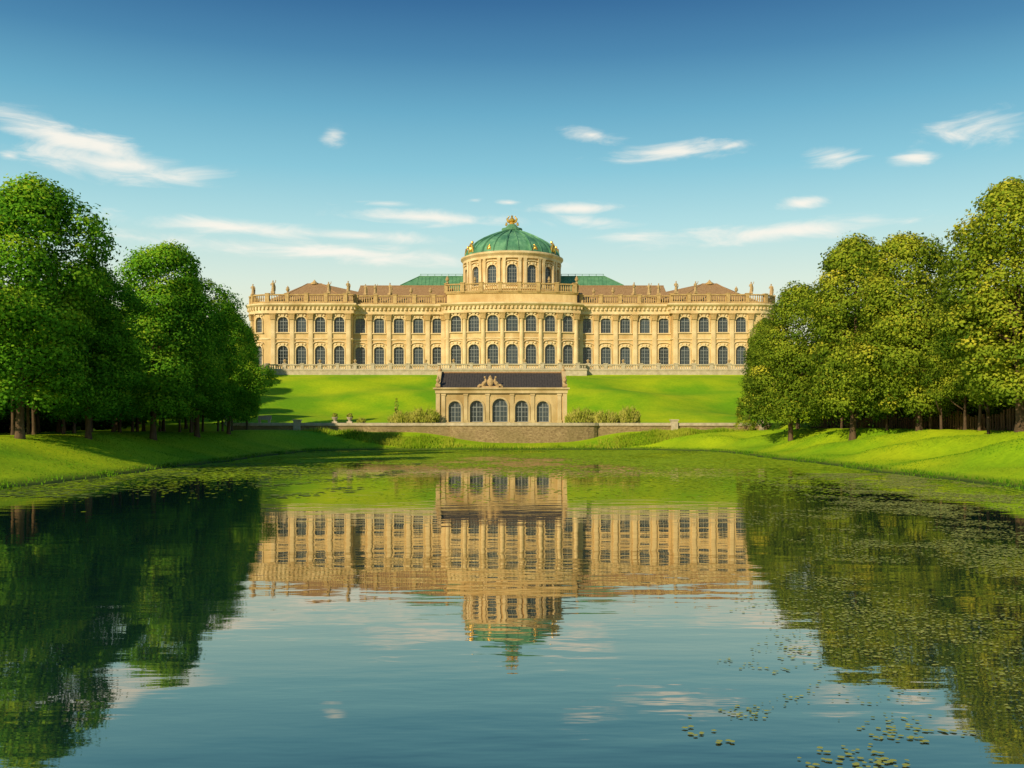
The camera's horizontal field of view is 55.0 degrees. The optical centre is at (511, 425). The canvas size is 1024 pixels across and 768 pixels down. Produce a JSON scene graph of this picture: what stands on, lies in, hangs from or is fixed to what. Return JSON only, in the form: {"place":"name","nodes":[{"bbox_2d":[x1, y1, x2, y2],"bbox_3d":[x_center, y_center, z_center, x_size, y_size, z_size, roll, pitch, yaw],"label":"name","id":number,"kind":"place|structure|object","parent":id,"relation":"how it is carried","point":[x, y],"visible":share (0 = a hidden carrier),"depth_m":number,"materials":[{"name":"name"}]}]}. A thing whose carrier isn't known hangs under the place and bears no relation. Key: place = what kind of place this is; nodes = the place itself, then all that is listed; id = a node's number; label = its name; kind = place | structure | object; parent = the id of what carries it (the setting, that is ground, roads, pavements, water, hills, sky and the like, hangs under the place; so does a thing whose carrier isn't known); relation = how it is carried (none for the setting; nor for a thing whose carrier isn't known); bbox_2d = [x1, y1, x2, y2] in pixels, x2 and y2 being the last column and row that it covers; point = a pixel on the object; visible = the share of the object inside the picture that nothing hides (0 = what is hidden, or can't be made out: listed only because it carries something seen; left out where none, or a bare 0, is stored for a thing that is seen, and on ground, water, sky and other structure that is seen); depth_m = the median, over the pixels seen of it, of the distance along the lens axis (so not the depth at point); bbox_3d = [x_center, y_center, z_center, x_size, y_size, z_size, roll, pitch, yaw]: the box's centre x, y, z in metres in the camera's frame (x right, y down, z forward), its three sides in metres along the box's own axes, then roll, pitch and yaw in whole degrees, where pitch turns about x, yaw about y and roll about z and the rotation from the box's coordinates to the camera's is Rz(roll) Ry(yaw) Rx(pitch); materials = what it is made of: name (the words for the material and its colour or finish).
{"place":"outdoors","nodes":[
{"label":"outdoors","id":0,"kind":"place"},
{"bbox_2d":[0,450,1023,767],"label":"water","id":1,"kind":"structure","parent":0,"point":[238,622],"depth_m":17.08,"materials":[{"name":"blue liquid"}]},
{"bbox_2d":[0,463,420,497],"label":"water weed","id":2,"kind":"object","parent":1,"relation":"on","point":[159,474],"visible":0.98,"depth_m":57.61,"materials":[{"name":"green plant"}]},
{"bbox_2d":[0,450,1023,513],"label":"duckweed","id":3,"kind":"object","parent":1,"relation":"on","point":[680,464],"visible":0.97,"depth_m":83.70,"materials":[{"name":"green plant"}]},
{"bbox_2d":[688,473,1023,725],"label":"lily","id":4,"kind":"object","parent":1,"relation":"on","point":[926,507],"visible":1,"depth_m":26.66,"materials":[{"name":"green plant"}]},
{"bbox_2d":[0,375,1023,489],"bbox_3d":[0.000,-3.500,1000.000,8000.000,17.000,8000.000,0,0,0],"label":"ground","id":5,"kind":"structure","parent":0,"point":[651,398],"depth_m":131.09,"materials":[{"name":"green plant"}]},
{"bbox_2d":[0,400,38,420],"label":"tree","id":6,"kind":"object","parent":5,"relation":"on","point":[8,410],"visible":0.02,"depth_m":82.34,"materials":[{"name":"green plant"}]},
{"bbox_2d":[0,291,43,392],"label":"tree","id":7,"kind":"object","parent":5,"relation":"on","point":[14,341],"visible":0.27,"depth_m":70.66,"materials":[{"name":"green plant"}]},
{"bbox_2d":[3,287,52,434],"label":"tree","id":8,"kind":"object","parent":5,"relation":"on","point":[12,423],"visible":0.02,"depth_m":75.36,"materials":[{"name":"green plant"}]},
{"bbox_2d":[26,392,37,434],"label":"tree","id":9,"kind":"object","parent":5,"relation":"on","point":[28,432],"depth_m":79.27,"materials":[{"name":"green plant"}]},
{"bbox_2d":[5,285,67,432],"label":"tree","id":10,"kind":"object","parent":5,"relation":"on","point":[38,414],"visible":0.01,"depth_m":90.64,"materials":[{"name":"green plant"}]},
{"bbox_2d":[24,334,90,434],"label":"tree","id":11,"kind":"object","parent":5,"relation":"on","point":[33,423],"visible":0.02,"depth_m":77.67,"materials":[{"name":"green plant"}]},
{"bbox_2d":[0,171,126,438],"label":"tree","id":12,"kind":"object","parent":5,"relation":"on","point":[40,207],"visible":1,"depth_m":70.56,"materials":[{"name":"green plant"}]},
{"bbox_2d":[0,413,146,432],"bbox_3d":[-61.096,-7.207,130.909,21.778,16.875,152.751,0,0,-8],"label":"fence","id":13,"kind":"object","parent":5,"relation":"on","point":[46,426],"visible":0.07,"depth_m":114.72,"materials":[{"name":"brown"}]},
{"bbox_2d":[34,262,154,439],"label":"tree","id":14,"kind":"object","parent":5,"relation":"on","point":[110,368],"visible":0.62,"depth_m":77.57,"materials":[{"name":"green plant"}]},
{"bbox_2d":[112,239,233,440],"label":"tree","id":15,"kind":"object","parent":5,"relation":"on","point":[182,329],"visible":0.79,"depth_m":92.22,"materials":[{"name":"green plant"}]},
{"bbox_2d":[158,276,249,437],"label":"tree","id":16,"kind":"object","parent":5,"relation":"on","point":[214,399],"visible":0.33,"depth_m":105.70,"materials":[{"name":"green plant"}]},
{"bbox_2d":[203,312,279,433],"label":"tree","id":17,"kind":"object","parent":5,"relation":"on","point":[243,332],"visible":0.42,"depth_m":120.75,"materials":[{"name":"green plant"}]},
{"bbox_2d":[233,323,265,429],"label":"tree","id":18,"kind":"object","parent":5,"relation":"on","point":[256,408],"visible":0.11,"depth_m":145.92,"materials":[{"name":"green plant"}]},
{"bbox_2d":[387,410,415,422],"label":"shrub","id":19,"kind":"object","parent":5,"relation":"on","point":[400,415],"visible":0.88,"depth_m":147.82,"materials":[{"name":"green plant"}]},
{"bbox_2d":[406,406,440,422],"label":"shrub","id":20,"kind":"object","parent":5,"relation":"on","point":[428,416],"visible":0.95,"depth_m":147.86,"materials":[{"name":"green plant"}]},
{"bbox_2d":[224,416,772,442],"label":"retaining wall","id":21,"kind":"structure","parent":5,"relation":"on","point":[524,432],"depth_m":146.60,"materials":[{"name":"stone"}]},
{"bbox_2d":[433,365,569,422],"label":"garden pavilion","id":22,"kind":"structure","parent":5,"relation":"on","point":[501,397],"depth_m":150.00,"materials":[{"name":"stone"}]},
{"bbox_2d":[446,400,463,422],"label":"window","id":23,"kind":"structure","parent":22,"relation":"in","point":[455,406],"depth_m":150.41,"materials":[{"name":"glass"}]},
{"bbox_2d":[467,399,485,422],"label":"window","id":24,"kind":"structure","parent":22,"relation":"in","point":[476,411],"depth_m":150.34,"materials":[{"name":"glass"}]},
{"bbox_2d":[490,397,509,422],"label":"window","id":25,"kind":"structure","parent":22,"relation":"in","point":[499,407],"depth_m":150.41,"materials":[{"name":"glass"}]},
{"bbox_2d":[512,399,530,422],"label":"window","id":26,"kind":"structure","parent":22,"relation":"in","point":[521,407],"depth_m":150.34,"materials":[{"name":"glass"}]},
{"bbox_2d":[534,400,551,422],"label":"window","id":27,"kind":"structure","parent":22,"relation":"in","point":[542,409],"depth_m":150.34,"materials":[{"name":"glass"}]},
{"bbox_2d":[259,359,747,375],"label":"terrace wall","id":28,"kind":"structure","parent":5,"relation":"on","point":[577,370],"depth_m":211.70,"materials":[{"name":"stone"}]},
{"bbox_2d":[246,216,776,368],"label":"palace","id":29,"kind":"structure","parent":5,"relation":"on","point":[511,295],"depth_m":222.40,"materials":[{"name":"stone"}]},
{"bbox_2d":[254,313,263,333],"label":"window","id":30,"kind":"structure","parent":29,"relation":"in","point":[260,320],"depth_m":223.06,"materials":[{"name":"glass"}]},
{"bbox_2d":[275,341,289,363],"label":"window","id":31,"kind":"structure","parent":29,"relation":"in","point":[283,351],"depth_m":222.35,"materials":[{"name":"glass"}]},
{"bbox_2d":[276,313,289,332],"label":"window","id":32,"kind":"structure","parent":29,"relation":"in","point":[283,322],"depth_m":222.35,"materials":[{"name":"glass"}]},
{"bbox_2d":[294,341,307,363],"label":"window","id":33,"kind":"structure","parent":29,"relation":"in","point":[301,352],"depth_m":222.35,"materials":[{"name":"glass"}]},
{"bbox_2d":[294,313,307,332],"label":"window","id":34,"kind":"structure","parent":29,"relation":"in","point":[301,323],"depth_m":222.35,"materials":[{"name":"glass"}]},
{"bbox_2d":[313,341,326,363],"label":"window","id":35,"kind":"structure","parent":29,"relation":"in","point":[320,352],"depth_m":222.35,"materials":[{"name":"glass"}]},
{"bbox_2d":[313,313,326,332],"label":"window","id":36,"kind":"structure","parent":29,"relation":"in","point":[319,323],"depth_m":222.35,"materials":[{"name":"glass"}]},
{"bbox_2d":[332,341,345,363],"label":"window","id":37,"kind":"structure","parent":29,"relation":"in","point":[339,354],"depth_m":222.35,"materials":[{"name":"glass"}]},
{"bbox_2d":[332,313,345,332],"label":"window","id":38,"kind":"structure","parent":29,"relation":"in","point":[339,325],"depth_m":222.35,"materials":[{"name":"glass"}]},
{"bbox_2d":[353,342,366,363],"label":"window","id":39,"kind":"structure","parent":29,"relation":"in","point":[360,352],"depth_m":224.64,"materials":[{"name":"glass"}]},
{"bbox_2d":[353,314,366,333],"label":"window","id":40,"kind":"structure","parent":29,"relation":"in","point":[360,324],"depth_m":224.70,"materials":[{"name":"glass"}]},
{"bbox_2d":[372,342,385,363],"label":"window","id":41,"kind":"structure","parent":29,"relation":"in","point":[379,352],"depth_m":224.64,"materials":[{"name":"glass"}]},
{"bbox_2d":[372,314,385,333],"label":"window","id":42,"kind":"structure","parent":29,"relation":"in","point":[378,324],"depth_m":224.64,"materials":[{"name":"glass"}]},
{"bbox_2d":[392,342,405,363],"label":"window","id":43,"kind":"structure","parent":29,"relation":"in","point":[399,351],"depth_m":224.64,"materials":[{"name":"glass"}]},
{"bbox_2d":[392,314,405,333],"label":"window","id":44,"kind":"structure","parent":29,"relation":"in","point":[398,324],"depth_m":224.64,"materials":[{"name":"glass"}]},
{"bbox_2d":[411,342,424,363],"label":"window","id":45,"kind":"structure","parent":29,"relation":"in","point":[417,351],"depth_m":224.64,"materials":[{"name":"glass"}]},
{"bbox_2d":[411,314,424,333],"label":"window","id":46,"kind":"structure","parent":29,"relation":"in","point":[417,324],"depth_m":224.64,"materials":[{"name":"glass"}]},
{"bbox_2d":[430,342,440,363],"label":"window","id":47,"kind":"structure","parent":29,"relation":"in","point":[437,350],"depth_m":224.70,"materials":[{"name":"glass"}]},
{"bbox_2d":[431,314,440,333],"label":"window","id":48,"kind":"structure","parent":29,"relation":"in","point":[436,322],"depth_m":224.70,"materials":[{"name":"glass"}]},
{"bbox_2d":[449,340,462,365],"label":"window","id":49,"kind":"structure","parent":29,"relation":"in","point":[456,351],"depth_m":221.54,"materials":[{"name":"glass"}]},
{"bbox_2d":[449,313,462,332],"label":"window","id":50,"kind":"structure","parent":29,"relation":"in","point":[456,322],"depth_m":221.54,"materials":[{"name":"glass"}]},
{"bbox_2d":[466,339,480,363],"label":"window","id":51,"kind":"structure","parent":29,"relation":"in","point":[474,350],"depth_m":220.67,"materials":[{"name":"glass"}]},
{"bbox_2d":[466,313,480,332],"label":"window","id":52,"kind":"structure","parent":29,"relation":"in","point":[474,321],"depth_m":220.67,"materials":[{"name":"glass"}]},
{"bbox_2d":[470,262,478,287],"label":"window","id":53,"kind":"structure","parent":29,"relation":"in","point":[476,271],"depth_m":230.79,"materials":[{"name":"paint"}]},
{"bbox_2d":[486,260,496,285],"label":"window","id":54,"kind":"structure","parent":29,"relation":"in","point":[491,272],"depth_m":227.90,"materials":[{"name":"glass"}]},
{"bbox_2d":[485,339,498,363],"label":"window","id":55,"kind":"structure","parent":29,"relation":"in","point":[493,349],"depth_m":220.14,"materials":[{"name":"glass"}]},
{"bbox_2d":[486,312,499,331],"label":"window","id":56,"kind":"structure","parent":29,"relation":"in","point":[493,320],"depth_m":220.14,"materials":[{"name":"glass"}]},
{"bbox_2d":[504,339,519,363],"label":"window","id":57,"kind":"structure","parent":29,"relation":"in","point":[511,352],"depth_m":219.98,"materials":[{"name":"glass"}]},
{"bbox_2d":[504,312,519,331],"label":"window","id":58,"kind":"structure","parent":29,"relation":"in","point":[511,322],"depth_m":219.98,"materials":[{"name":"glass"}]},
{"bbox_2d":[505,259,518,284],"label":"window","id":59,"kind":"structure","parent":29,"relation":"in","point":[511,270],"depth_m":226.90,"materials":[{"name":"glass"}]},
{"bbox_2d":[524,312,537,331],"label":"window","id":60,"kind":"structure","parent":29,"relation":"in","point":[530,320],"depth_m":220.14,"materials":[{"name":"glass"}]},
{"bbox_2d":[525,339,538,363],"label":"window","id":61,"kind":"structure","parent":29,"relation":"in","point":[530,349],"depth_m":220.14,"materials":[{"name":"glass"}]},
{"bbox_2d":[527,260,537,285],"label":"window","id":62,"kind":"structure","parent":29,"relation":"in","point":[532,272],"depth_m":227.90,"materials":[{"name":"glass"}]},
{"bbox_2d":[545,262,553,287],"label":"window","id":63,"kind":"structure","parent":29,"relation":"in","point":[547,271],"depth_m":230.81,"materials":[{"name":"paint"}]},
{"bbox_2d":[543,339,557,363],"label":"window","id":64,"kind":"structure","parent":29,"relation":"in","point":[549,350],"depth_m":220.67,"materials":[{"name":"glass"}]},
{"bbox_2d":[543,313,557,332],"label":"window","id":65,"kind":"structure","parent":29,"relation":"in","point":[549,321],"depth_m":220.67,"materials":[{"name":"glass"}]},
{"bbox_2d":[561,340,574,365],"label":"window","id":66,"kind":"structure","parent":29,"relation":"in","point":[567,351],"depth_m":221.54,"materials":[{"name":"glass"}]},
{"bbox_2d":[561,313,574,332],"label":"window","id":67,"kind":"structure","parent":29,"relation":"in","point":[567,322],"depth_m":221.54,"materials":[{"name":"glass"}]},
{"bbox_2d":[583,314,592,333],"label":"window","id":68,"kind":"structure","parent":29,"relation":"in","point":[586,322],"depth_m":224.70,"materials":[{"name":"glass"}]},
{"bbox_2d":[583,342,593,363],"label":"window","id":69,"kind":"structure","parent":29,"relation":"in","point":[586,350],"depth_m":224.70,"materials":[{"name":"glass"}]},
{"bbox_2d":[599,342,612,363],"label":"window","id":70,"kind":"structure","parent":29,"relation":"in","point":[605,351],"depth_m":224.64,"materials":[{"name":"glass"}]},
{"bbox_2d":[599,314,612,333],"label":"window","id":71,"kind":"structure","parent":29,"relation":"in","point":[605,324],"depth_m":224.64,"materials":[{"name":"glass"}]},
{"bbox_2d":[618,342,631,363],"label":"window","id":72,"kind":"structure","parent":29,"relation":"in","point":[624,351],"depth_m":224.64,"materials":[{"name":"glass"}]},
{"bbox_2d":[618,314,631,333],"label":"window","id":73,"kind":"structure","parent":29,"relation":"in","point":[624,324],"depth_m":224.64,"materials":[{"name":"glass"}]},
{"bbox_2d":[638,342,651,363],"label":"window","id":74,"kind":"structure","parent":29,"relation":"in","point":[644,352],"depth_m":224.64,"materials":[{"name":"glass"}]},
{"bbox_2d":[638,314,651,333],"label":"window","id":75,"kind":"structure","parent":29,"relation":"in","point":[644,324],"depth_m":224.64,"materials":[{"name":"glass"}]},
{"bbox_2d":[657,314,670,333],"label":"window","id":76,"kind":"structure","parent":29,"relation":"in","point":[663,324],"depth_m":224.70,"materials":[{"name":"glass"}]},
{"bbox_2d":[658,342,670,363],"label":"window","id":77,"kind":"structure","parent":29,"relation":"in","point":[663,352],"depth_m":224.64,"materials":[{"name":"glass"}]},
{"bbox_2d":[678,341,691,363],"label":"window","id":78,"kind":"structure","parent":29,"relation":"in","point":[684,354],"depth_m":222.35,"materials":[{"name":"glass"}]},
{"bbox_2d":[678,313,691,332],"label":"window","id":79,"kind":"structure","parent":29,"relation":"in","point":[684,325],"depth_m":222.35,"materials":[{"name":"glass"}]},
{"bbox_2d":[697,341,710,363],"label":"window","id":80,"kind":"structure","parent":29,"relation":"in","point":[703,352],"depth_m":222.35,"materials":[{"name":"glass"}]},
{"bbox_2d":[697,313,710,332],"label":"window","id":81,"kind":"structure","parent":29,"relation":"in","point":[703,323],"depth_m":222.35,"materials":[{"name":"glass"}]},
{"bbox_2d":[716,341,729,363],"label":"window","id":82,"kind":"structure","parent":29,"relation":"in","point":[722,352],"depth_m":222.35,"materials":[{"name":"glass"}]},
{"bbox_2d":[716,313,729,332],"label":"window","id":83,"kind":"structure","parent":29,"relation":"in","point":[722,323],"depth_m":222.35,"materials":[{"name":"glass"}]},
{"bbox_2d":[734,341,746,363],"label":"window","id":84,"kind":"structure","parent":29,"relation":"in","point":[739,349],"depth_m":222.41,"materials":[{"name":"glass"}]},
{"bbox_2d":[734,313,747,332],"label":"window","id":85,"kind":"structure","parent":29,"relation":"in","point":[740,322],"depth_m":222.35,"materials":[{"name":"glass"}]},
{"bbox_2d":[0,446,1023,490],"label":"shore grass","id":86,"kind":"structure","parent":5,"relation":"on","point":[1008,483],"depth_m":78.32,"materials":[{"name":"green plant"}]},
{"bbox_2d":[295,426,757,448],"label":"tall grass","id":87,"kind":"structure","parent":5,"relation":"on","point":[653,436],"depth_m":141.03,"materials":[{"name":"green plant"}]},
{"bbox_2d":[564,406,595,422],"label":"shrub","id":88,"kind":"object","parent":5,"relation":"on","point":[578,416],"visible":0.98,"depth_m":147.89,"materials":[{"name":"green plant"}]},
{"bbox_2d":[591,409,618,422],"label":"shrub","id":89,"kind":"object","parent":5,"relation":"on","point":[606,417],"visible":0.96,"depth_m":147.84,"materials":[{"name":"green plant"}]},
{"bbox_2d":[618,406,641,422],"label":"shrub","id":90,"kind":"object","parent":5,"relation":"on","point":[628,416],"visible":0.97,"depth_m":148.46,"materials":[{"name":"green plant"}]},
{"bbox_2d":[733,396,757,429],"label":"shrub","id":91,"kind":"object","parent":5,"relation":"on","point":[742,418],"visible":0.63,"depth_m":139.70,"materials":[{"name":"green plant"}]},
{"bbox_2d":[739,318,782,429],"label":"tree","id":92,"kind":"object","parent":5,"relation":"on","point":[757,329],"visible":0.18,"depth_m":139.53,"materials":[{"name":"green plant"}]},
{"bbox_2d":[734,280,835,440],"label":"tree","id":93,"kind":"object","parent":5,"relation":"on","point":[780,346],"visible":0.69,"depth_m":114.14,"materials":[{"name":"green plant"}]},
{"bbox_2d":[794,231,936,440],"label":"tree","id":94,"kind":"object","parent":5,"relation":"on","point":[846,262],"visible":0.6,"depth_m":98.28,"materials":[{"name":"green plant"}]},
{"bbox_2d":[872,328,930,430],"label":"tree","id":95,"kind":"object","parent":5,"relation":"on","point":[905,382],"visible":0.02,"depth_m":94.77,"materials":[{"name":"green plant"}]},
{"bbox_2d":[841,230,962,430],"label":"tree","id":96,"kind":"object","parent":5,"relation":"on","point":[913,304],"visible":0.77,"depth_m":90.66,"materials":[{"name":"green plant"}]},
{"bbox_2d":[813,407,1015,430],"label":"paling fence","id":97,"kind":"object","parent":5,"relation":"on","point":[894,421],"visible":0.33,"depth_m":93.01,"materials":[{"name":"brown wood"}]},
{"bbox_2d":[902,338,949,428],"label":"tree","id":98,"kind":"object","parent":5,"relation":"on","point":[930,422],"visible":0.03,"depth_m":92.43,"materials":[{"name":"green plant"}]},
{"bbox_2d":[909,331,963,429],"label":"tree","id":99,"kind":"object","parent":5,"relation":"on","point":[933,383],"visible":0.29,"depth_m":87.66,"materials":[{"name":"green plant"}]},
{"bbox_2d":[928,333,971,429],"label":"tree","id":100,"kind":"object","parent":5,"relation":"on","point":[947,389],"visible":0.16,"depth_m":84.27,"materials":[{"name":"green plant"}]},
{"bbox_2d":[914,309,985,427],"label":"tree","id":101,"kind":"object","parent":5,"relation":"on","point":[971,414],"visible":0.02,"depth_m":96.02,"materials":[{"name":"green plant"}]},
{"bbox_2d":[922,331,981,430],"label":"tree","id":102,"kind":"object","parent":5,"relation":"on","point":[956,383],"visible":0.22,"depth_m":82.62,"materials":[{"name":"green plant"}]},
{"bbox_2d":[923,176,1023,431],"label":"tree","id":103,"kind":"object","parent":5,"relation":"on","point":[985,247],"visible":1,"depth_m":70.87,"materials":[{"name":"green plant"}]},
{"bbox_2d":[954,309,1009,433],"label":"tree","id":104,"kind":"object","parent":5,"relation":"on","point":[988,417],"visible":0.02,"depth_m":78.18,"materials":[{"name":"green plant"}]},
{"bbox_2d":[956,287,1014,417],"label":"tree","id":105,"kind":"object","parent":5,"relation":"on","point":[992,408],"visible":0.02,"depth_m":88.65,"materials":[{"name":"green plant"}]},
{"bbox_2d":[964,322,1023,406],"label":"tree","id":106,"kind":"object","parent":5,"relation":"on","point":[1011,397],"visible":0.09,"depth_m":74.36,"materials":[{"name":"green plant"}]},
{"bbox_2d":[0,0,1023,343],"label":"sky","id":107,"kind":"structure","parent":0,"point":[730,144],"materials":[{"name":"blue"}]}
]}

